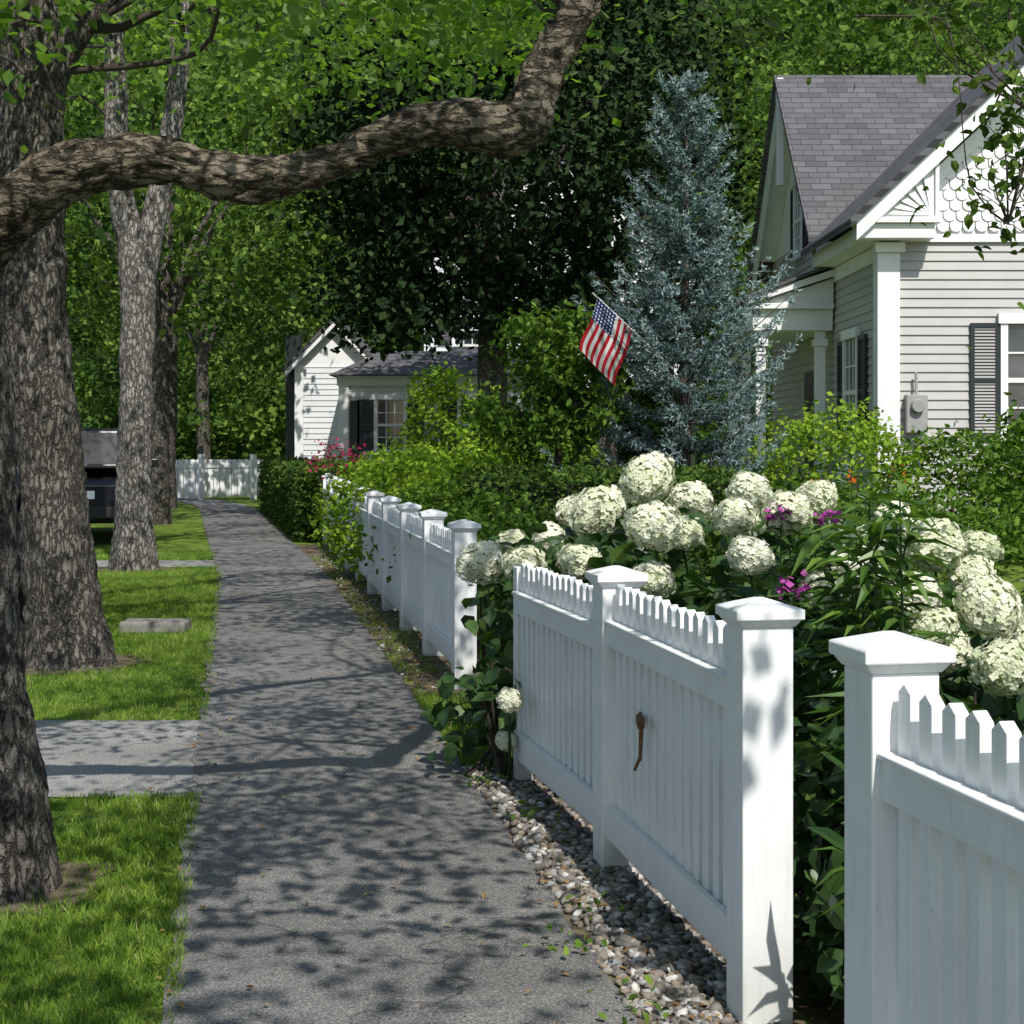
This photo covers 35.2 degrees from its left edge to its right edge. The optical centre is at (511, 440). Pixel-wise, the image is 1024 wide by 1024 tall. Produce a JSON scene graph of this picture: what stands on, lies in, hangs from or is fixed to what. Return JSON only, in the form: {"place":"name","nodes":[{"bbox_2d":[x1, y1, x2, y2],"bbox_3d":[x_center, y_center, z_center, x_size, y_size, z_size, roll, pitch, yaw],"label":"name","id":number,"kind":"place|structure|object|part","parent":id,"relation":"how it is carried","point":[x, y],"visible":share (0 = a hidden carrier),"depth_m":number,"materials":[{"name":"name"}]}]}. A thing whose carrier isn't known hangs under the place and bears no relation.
{"place":"outdoors","nodes":[
{"label":"outdoors","id":0,"kind":"place"},
{"bbox_2d":[309,555,459,695],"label":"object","id":1,"kind":"structure","parent":0,"point":[380,636],"depth_m":13.28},
{"bbox_2d":[160,495,639,1023],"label":"sidewalk","id":2,"kind":"structure","parent":0,"point":[336,855],"depth_m":5.99,"materials":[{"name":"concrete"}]},
{"bbox_2d":[0,470,1023,1023],"bbox_3d":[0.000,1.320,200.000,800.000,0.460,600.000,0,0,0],"label":"ground","id":3,"kind":"structure","parent":0,"point":[184,530],"depth_m":9.27,"materials":[{"name":"green plant"}]},
{"bbox_2d":[0,861,116,921],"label":"tree base soil","id":4,"kind":"object","parent":3,"relation":"on","point":[72,874],"visible":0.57,"depth_m":5.56,"materials":[{"name":"brown soil"}]},
{"bbox_2d":[0,0,722,904],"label":"maple tree","id":5,"kind":"object","parent":4,"relation":"on","point":[42,190],"visible":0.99,"depth_m":5.53,"materials":[{"name":"brown plant"}]},
{"bbox_2d":[64,74,103,131],"bbox_3d":[-10.536,-4.094,23.899,8.791,11.428,8.027,0,0,0],"label":"maple tree","id":6,"kind":"object","parent":3,"relation":"on","point":[74,104],"visible":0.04,"depth_m":24.35,"materials":[{"name":"green plant"}]},
{"bbox_2d":[25,653,152,675],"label":"tree base soil","id":7,"kind":"object","parent":3,"relation":"on","point":[119,664],"visible":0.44,"depth_m":10.99,"materials":[{"name":"brown soil"}]},
{"bbox_2d":[0,0,685,669],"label":"maple tree","id":8,"kind":"object","parent":7,"relation":"on","point":[64,624],"visible":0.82,"depth_m":11.01,"materials":[{"name":"green plant"}]},
{"bbox_2d":[0,548,222,1023],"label":"grass","id":9,"kind":"structure","parent":3,"relation":"on","point":[21,924],"depth_m":6.08,"materials":[{"name":"green plant"}]},
{"bbox_2d":[35,720,200,796],"bbox_3d":[-2.684,1.542,7.940,2.880,0.001,1.920,0,0,0],"label":"driveway crossing","id":10,"kind":"object","parent":3,"relation":"on","point":[116,757],"visible":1,"depth_m":7.90,"materials":[{"name":"concrete"}]},
{"bbox_2d":[98,567,174,571],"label":"tree base soil","id":11,"kind":"object","parent":3,"relation":"on","point":[103,568],"visible":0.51,"depth_m":19.36,"materials":[{"name":"brown soil"}]},
{"bbox_2d":[58,0,647,570],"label":"maple tree","id":12,"kind":"object","parent":11,"relation":"on","point":[138,244],"visible":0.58,"depth_m":19.36,"materials":[{"name":"grey plant"}]},
{"bbox_2d":[119,618,191,633],"bbox_3d":[-2.885,1.500,13.050,0.530,0.100,0.300,0,0,0],"label":"granite step stone","id":13,"kind":"object","parent":3,"relation":"on","point":[140,625],"visible":0.86,"depth_m":12.90,"materials":[{"name":"grey stone"}]},
{"bbox_2d":[63,38,341,508],"bbox_3d":[-8.029,-3.895,36.987,8.432,11.014,8.365,0,0,40],"label":"maple tree","id":14,"kind":"object","parent":3,"relation":"on","point":[199,134],"visible":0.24,"depth_m":36.69,"materials":[{"name":"green plant"}]},
{"bbox_2d":[65,89,353,490],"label":"maple tree","id":15,"kind":"object","parent":3,"relation":"on","point":[201,349],"visible":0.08,"depth_m":49.82,"materials":[{"name":"green plant"}]},
{"bbox_2d":[60,1,363,524],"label":"maple tree","id":16,"kind":"object","parent":3,"relation":"on","point":[168,299],"visible":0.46,"depth_m":29.84,"materials":[{"name":"green plant"}]},
{"bbox_2d":[175,454,263,499],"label":"board fence","id":17,"kind":"object","parent":3,"relation":"on","point":[242,478],"visible":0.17,"depth_m":42.34,"materials":[{"name":"white paint"}]},
{"bbox_2d":[257,456,357,542],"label":"clipped hedge","id":18,"kind":"object","parent":3,"relation":"on","point":[283,490],"visible":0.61,"depth_m":26.59,"materials":[{"name":"green plant"}]},
{"bbox_2d":[296,445,365,532],"bbox_3d":[-2.607,0.810,24.330,1.306,1.503,1.294,0,0,0],"label":"flowering shrub base","id":19,"kind":"object","parent":3,"relation":"on","point":[321,480],"visible":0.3,"depth_m":24.17,"materials":[{"name":"green plant"}]},
{"bbox_2d":[302,435,366,506],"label":"flowering shrub","id":20,"kind":"object","parent":19,"relation":"on","point":[343,454],"visible":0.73,"depth_m":23.98,"materials":[{"name":"green plant"}]},
{"bbox_2d":[296,545,467,706],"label":"verge","id":21,"kind":"structure","parent":3,"relation":"on","point":[310,550],"depth_m":12.85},
{"bbox_2d":[321,473,480,688],"bbox_3d":[-1.526,1.016,17.075,0.188,1.068,14.352,0,0,-10],"label":"picket fence","id":22,"kind":"object","parent":21,"relation":"on","point":[426,590],"visible":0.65,"depth_m":11.97,"materials":[{"name":"white paint"}]},
{"bbox_2d":[129,564,732,1023],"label":"fallen leaves","id":23,"kind":"object","parent":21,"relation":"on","point":[181,1004],"visible":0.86,"depth_m":6.38,"materials":[{"name":"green plant"}]},
{"bbox_2d":[385,361,523,470],"bbox_3d":[-0.799,0.104,26.458,1.581,2.904,2.923,0,0,-45],"label":"yellow shrub","id":24,"kind":"object","parent":3,"relation":"on","point":[430,396],"visible":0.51,"depth_m":26.73,"materials":[{"name":"green plant"}]},
{"bbox_2d":[410,688,512,771],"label":"grass","id":25,"kind":"structure","parent":3,"relation":"on","point":[481,751],"depth_m":8.68,"materials":[{"name":"green plant"}]},
{"bbox_2d":[339,403,606,504],"bbox_3d":[-0.528,0.551,21.493,4.087,2.101,2.357,0,0,36],"label":"forsythia shrub","id":26,"kind":"object","parent":3,"relation":"on","point":[428,449],"visible":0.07,"depth_m":21.49,"materials":[{"name":"green plant"}]},
{"bbox_2d":[282,150,703,496],"bbox_3d":[-0.300,-3.325,45.000,11.200,9.750,14.600,0,0,0],"label":"white farmhouse","id":27,"kind":"object","parent":3,"relation":"on","point":[345,394],"visible":0.26,"depth_m":39.16,"materials":[{"name":"paint"}]},
{"bbox_2d":[350,401,360,461],"bbox_3d":[-3.690,0.200,37.957,0.260,2.300,0.034,0,0,0],"label":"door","id":28,"kind":"structure","parent":27,"relation":"in","point":[354,430],"depth_m":37.94,"materials":[{"name":"paint"}]},
{"bbox_2d":[372,394,407,452],"bbox_3d":[-2.860,-0.410,37.928,0.840,1.380,0.097,0,0,0],"label":"window frame","id":29,"kind":"structure","parent":27,"relation":"in","point":[376,397],"depth_m":37.93,"materials":[{"name":"white paint"}]},
{"bbox_2d":[378,401,402,448],"bbox_3d":[-2.860,-0.375,37.972,0.600,1.150,0.008,0,0,0],"label":"window glass","id":30,"kind":"structure","parent":27,"relation":"in","point":[381,404],"depth_m":37.97,"materials":[{"name":"grey glass"}]},
{"bbox_2d":[451,284,477,346],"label":"window frame","id":31,"kind":"structure","parent":27,"relation":"in","point":[453,340],"depth_m":43.89,"materials":[{"name":"white paint"}]},
{"bbox_2d":[457,394,476,452],"bbox_3d":[-0.900,-0.410,37.928,0.840,1.380,0.097,0,0,0],"label":"window frame","id":32,"kind":"structure","parent":27,"relation":"in","point":[458,401],"depth_m":37.93,"materials":[{"name":"white paint"}]},
{"bbox_2d":[455,297,478,343],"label":"window glass","id":33,"kind":"structure","parent":27,"relation":"in","point":[466,341],"depth_m":43.97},
{"bbox_2d":[461,401,476,443],"bbox_3d":[-0.900,-0.375,37.972,0.600,1.150,0.008,0,0,0],"label":"window glass","id":34,"kind":"structure","parent":27,"relation":"in","point":[461,401],"depth_m":37.97,"materials":[{"name":"grey glass"}]},
{"bbox_2d":[624,289,648,327],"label":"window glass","id":35,"kind":"structure","parent":27,"relation":"in","point":[630,289],"depth_m":43.97,"materials":[{"name":"grey glass"}]},
{"bbox_2d":[267,0,724,464],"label":"copper maple tree","id":36,"kind":"object","parent":3,"relation":"on","point":[424,220],"visible":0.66,"depth_m":28.83,"materials":[{"name":"green plant"}]},
{"bbox_2d":[61,0,1023,489],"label":"distant trees","id":37,"kind":"object","parent":3,"relation":"on","point":[259,420],"visible":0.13,"depth_m":57.09,"materials":[{"name":"green plant"}]},
{"bbox_2d":[458,298,647,468],"bbox_3d":[0.416,0.045,16.297,1.917,3.016,1.507,0,0,0],"label":"dogwood tree","id":38,"kind":"object","parent":3,"relation":"on","point":[560,376],"visible":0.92,"depth_m":16.11,"materials":[{"name":"green plant"}]},
{"bbox_2d":[421,0,770,466],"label":"copper maple tree","id":39,"kind":"object","parent":3,"relation":"on","point":[686,53],"visible":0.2,"depth_m":33.09,"materials":[{"name":"green plant"}]},
{"bbox_2d":[580,293,673,457],"bbox_3d":[1.140,0.056,15.936,1.249,2.987,0.119,0,0,-38],"label":"american flag","id":40,"kind":"object","parent":3,"relation":"on","point":[603,342],"visible":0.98,"depth_m":15.73,"materials":[{"name":"multicoloured fabric"}]},
{"bbox_2d":[462,764,805,1023],"bbox_3d":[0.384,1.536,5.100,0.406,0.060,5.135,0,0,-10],"label":"gravel","id":41,"kind":"structure","parent":3,"relation":"on","point":[650,899],"depth_m":5.19,"materials":[{"name":"grey gravel"}]},
{"bbox_2d":[454,767,670,1023],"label":"weeds","id":42,"kind":"object","parent":41,"relation":"on","point":[578,944],"visible":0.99,"depth_m":4.87,"materials":[{"name":"green plant"}]},
{"bbox_2d":[512,563,804,1023],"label":"picket fence","id":43,"kind":"object","parent":41,"relation":"on","point":[690,818],"visible":1,"depth_m":4.95,"materials":[{"name":"white paint"}]},
{"bbox_2d":[633,711,644,770],"bbox_3d":[0.415,0.992,5.310,0.037,0.174,0.221,0,0,1],"label":"gate latch","id":44,"kind":"object","parent":43,"relation":"attached to","point":[640,721],"visible":1,"depth_m":5.28,"materials":[{"name":"metal"}]},
{"bbox_2d":[829,631,1023,1023],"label":"picket fence","id":45,"kind":"object","parent":41,"relation":"on","point":[934,859],"visible":1,"depth_m":2.98,"materials":[{"name":"white paint"}]},
{"bbox_2d":[477,618,844,1023],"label":"garden bed","id":46,"kind":"object","parent":3,"relation":"on","point":[816,1013],"visible":0.01,"depth_m":4.46,"materials":[{"name":"soil"}]},
{"bbox_2d":[307,443,521,581],"bbox_3d":[-0.548,0.815,16.811,2.194,1.577,4.946,0,0,-28],"label":"boxwood shrub","id":47,"kind":"object","parent":46,"relation":"on","point":[411,471],"visible":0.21,"depth_m":17.64,"materials":[{"name":"green plant"}]},
{"bbox_2d":[359,464,554,622],"bbox_3d":[-0.551,0.909,14.440,1.367,1.395,5.774,0,0,-14],"label":"garden shrub","id":48,"kind":"object","parent":46,"relation":"on","point":[479,513],"visible":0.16,"depth_m":13.12,"materials":[{"name":"green plant"}]},
{"bbox_2d":[456,457,763,603],"bbox_3d":[0.869,0.924,15.099,2.830,1.547,2.056,0,0,0],"label":"clipped hedge","id":49,"kind":"object","parent":46,"relation":"on","point":[540,480],"visible":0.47,"depth_m":14.28,"materials":[{"name":"green plant"}]},
{"bbox_2d":[421,451,955,780],"bbox_3d":[0.723,0.852,7.779,3.023,1.608,2.322,0,0,37],"label":"hydrangea bush","id":50,"kind":"object","parent":46,"relation":"on","point":[652,523],"visible":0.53,"depth_m":7.53,"materials":[{"name":"white plant"}]},
{"bbox_2d":[477,463,957,641],"bbox_3d":[1.353,0.894,11.924,3.608,1.440,4.131,0,0,0],"label":"garden shrub","id":51,"kind":"object","parent":46,"relation":"on","point":[705,569],"visible":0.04,"depth_m":11.81,"materials":[{"name":"green plant"}]},
{"bbox_2d":[705,596,844,1023],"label":"shade plants","id":52,"kind":"object","parent":46,"relation":"on","point":[826,734],"visible":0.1,"depth_m":4.70,"materials":[{"name":"green plant"}]},
{"bbox_2d":[757,499,845,667],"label":"phlox plant","id":53,"kind":"object","parent":46,"relation":"on","point":[788,586],"visible":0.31,"depth_m":6.77,"materials":[{"name":"green plant"}]},
{"bbox_2d":[705,506,914,590],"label":"garden perennials","id":54,"kind":"object","parent":46,"relation":"on","point":[810,526],"depth_m":9.27,"materials":[{"name":"green plant"}]},
{"bbox_2d":[725,517,1023,1014],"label":"hydrangea bush","id":55,"kind":"object","parent":46,"relation":"on","point":[989,677],"visible":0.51,"depth_m":4.98,"materials":[{"name":"white plant"}]},
{"bbox_2d":[778,481,973,966],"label":"lily plants","id":56,"kind":"object","parent":46,"relation":"on","point":[870,598],"visible":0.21,"depth_m":4.88,"materials":[{"name":"green plant"}]},
{"bbox_2d":[539,69,899,532],"bbox_3d":[1.820,-1.140,16.271,3.838,5.380,3.166,0,0,-43],"label":"blue spruce tree","id":57,"kind":"object","parent":3,"relation":"on","point":[685,320],"visible":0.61,"depth_m":16.20,"materials":[{"name":"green plant"}]},
{"bbox_2d":[793,464,923,542],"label":"daylily plant","id":58,"kind":"object","parent":3,"relation":"on","point":[904,473],"visible":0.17,"depth_m":9.93,"materials":[{"name":"green plant"}]},
{"bbox_2d":[695,0,1022,391],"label":"backyard trees","id":59,"kind":"object","parent":3,"relation":"on","point":[901,57],"visible":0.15,"depth_m":35.12,"materials":[{"name":"green plant"}]},
{"bbox_2d":[750,0,1023,353],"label":"crabapple tree","id":60,"kind":"object","parent":3,"relation":"on","point":[877,23],"visible":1,"depth_m":5.20,"materials":[{"name":"green plant"}]},
{"bbox_2d":[776,127,1023,259],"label":"gable walls","id":61,"kind":"structure","parent":3,"relation":"on","point":[784,244],"depth_m":26.72,"materials":[{"name":"white paint"}]},
{"bbox_2d":[790,178,804,262],"bbox_3d":[4.529,-3.535,25.600,0.097,1.330,0.840,0,0,0],"label":"window frame","id":62,"kind":"object","parent":61,"relation":"attached to","point":[797,257],"visible":0.68,"depth_m":25.69,"materials":[{"name":"white wood"}]},
{"bbox_2d":[796,189,798,254],"bbox_3d":[4.572,-3.500,25.600,0.008,1.100,0.600,0,0,0],"label":"window glass","id":63,"kind":"object","parent":62,"relation":"in","point":[798,223],"visible":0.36,"depth_m":25.88,"materials":[{"name":"grey glass"}]},
{"bbox_2d":[790,189,807,256],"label":"shutters","id":64,"kind":"object","parent":62,"relation":"attached to","point":[804,239],"visible":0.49,"depth_m":26.19,"materials":[{"name":"paint"}]},
{"bbox_2d":[718,64,1023,492],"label":"white trim","id":65,"kind":"structure","parent":61,"relation":"on","point":[882,232],"depth_m":19.95,"materials":[{"name":"paint"}]},
{"bbox_2d":[728,267,829,309],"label":"porch roof","id":66,"kind":"structure","parent":65,"relation":"on","point":[806,275],"depth_m":22.70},
{"bbox_2d":[746,75,1023,282],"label":"roof wing","id":67,"kind":"structure","parent":65,"relation":"on","point":[847,147],"depth_m":24.64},
{"bbox_2d":[935,109,1023,231],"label":"scalloped shingles","id":68,"kind":"object","parent":65,"relation":"attached to","point":[953,198],"visible":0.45,"depth_m":19.97,"materials":[{"name":"white paint"}]},
{"bbox_2d":[801,35,1023,257],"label":"roof slope","id":69,"kind":"structure","parent":61,"relation":"on","point":[934,133],"depth_m":20.75,"materials":[{"name":"grey"}]},
{"bbox_2d":[851,477,1023,578],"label":"garden shrub","id":70,"kind":"object","parent":3,"relation":"on","point":[1005,521],"visible":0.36,"depth_m":13.07,"materials":[{"name":"green plant"}]},
{"bbox_2d":[888,566,1023,648],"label":"garden perennials","id":71,"kind":"object","parent":3,"relation":"on","point":[1017,580],"visible":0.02,"depth_m":8.88,"materials":[{"name":"green plant"}]},
{"bbox_2d":[969,392,1023,565],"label":"lilac shrub","id":72,"kind":"object","parent":3,"relation":"on","point":[1011,443],"visible":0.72,"depth_m":14.31,"materials":[{"name":"green plant"}]},
{"bbox_2d":[61,0,1023,467],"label":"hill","id":73,"kind":"structure","parent":0,"point":[749,170],"depth_m":105.17,"materials":[{"name":"green plant"}]},
{"label":"road","id":74,"kind":"structure","parent":0,"visible":0},
{"bbox_2d":[16,466,86,623],"bbox_3d":[-5.042,0.679,14.556,2.220,1.738,4.750,0,0,-10],"label":"parked car","id":75,"kind":"object","parent":74,"relation":"on","point":[21,599],"visible":0.03,"depth_m":12.94,"materials":[{"name":"black paint"}]},
{"bbox_2d":[81,428,158,523],"bbox_3d":[-6.791,0.679,25.756,2.220,1.738,4.750,0,0,-11],"label":"parked car","id":76,"kind":"object","parent":74,"relation":"on","point":[100,450],"visible":0.03,"depth_m":23.81,"materials":[{"name":"black paint"}]},
{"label":"windows","id":77,"kind":"part","parent":76,"relation":"part of","materials":[{"name":"grey glass"}]},
{"bbox_2d":[96,560,214,566],"bbox_3d":[-4.965,1.542,20.250,2.976,0.001,1.100,0,0,0],"label":"driveway crossing","id":78,"kind":"object","parent":74,"relation":"on","point":[162,563],"visible":0.34,"depth_m":20.27,"materials":[{"name":"concrete"}]},
{"label":"mulch bed","id":79,"kind":"object","parent":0,"visible":0},
{"bbox_2d":[740,391,934,542],"bbox_3d":[3.284,0.527,16.445,2.096,2.063,1.998,0,0,0],"label":"rounded shrub","id":80,"kind":"object","parent":79,"relation":"on","point":[885,443],"visible":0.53,"depth_m":16.25,"materials":[{"name":"green plant"}]},
{"bbox_2d":[864,419,1023,544],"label":"rounded shrub","id":81,"kind":"object","parent":79,"relation":"on","point":[941,442],"visible":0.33,"depth_m":16.59,"materials":[{"name":"green plant"}]},
{"bbox_3d":[8.790,1.325,24.190,8.420,0.450,8.420,0,0,0],"label":"foundation","id":82,"kind":"object","parent":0,"visible":0},
{"bbox_2d":[772,227,1023,526],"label":"clapboard walls","id":83,"kind":"structure","parent":82,"relation":"on","point":[950,292],"depth_m":19.99,"materials":[{"name":"paint"}]},
{"bbox_2d":[804,371,813,479],"bbox_3d":[4.563,0.000,24.650,0.026,2.100,0.900,0,0,0],"label":"door","id":84,"kind":"structure","parent":83,"relation":"attached to","point":[808,387],"depth_m":24.65,"materials":[{"name":"paint"}]},
{"bbox_2d":[838,327,859,449],"bbox_3d":[4.529,-0.685,21.650,0.097,1.630,0.960,0,0,0],"label":"window frame","id":85,"kind":"object","parent":83,"relation":"attached to","point":[849,334],"visible":0.67,"depth_m":21.73,"materials":[{"name":"white wood"}]},
{"bbox_2d":[847,340,854,443],"bbox_3d":[4.572,-0.650,21.650,0.008,1.400,0.720,0,0,0],"label":"window glass","id":86,"kind":"object","parent":85,"relation":"in","point":[850,376],"visible":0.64,"depth_m":21.75,"materials":[{"name":"grey glass"}]},
{"bbox_2d":[837,334,866,446],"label":"shutters","id":87,"kind":"object","parent":85,"relation":"attached to","point":[862,367],"visible":0.67,"depth_m":21.12,"materials":[{"name":"paint"}]},
{"bbox_2d":[904,372,928,452],"bbox_3d":[5.000,-0.350,19.873,0.280,1.000,0.206,0,0,0],"label":"electric meter","id":88,"kind":"object","parent":83,"relation":"attached to","point":[916,411],"visible":0.86,"depth_m":19.84,"materials":[{"name":"grey metal"}]},
{"bbox_2d":[997,313,1023,440],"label":"window frame","id":89,"kind":"object","parent":83,"relation":"attached to","point":[1004,320],"visible":0.77,"depth_m":19.93,"materials":[{"name":"white wood"}]},
{"bbox_2d":[970,323,999,437],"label":"shutters","id":90,"kind":"object","parent":89,"relation":"attached to","point":[985,371],"visible":0.91,"depth_m":19.95,"materials":[{"name":"paint"}]},
{"bbox_2d":[1008,325,1023,434],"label":"window glass","id":91,"kind":"object","parent":89,"relation":"in","point":[1016,344],"visible":0.6,"depth_m":19.97,"materials":[{"name":"grey glass"}]}
]}

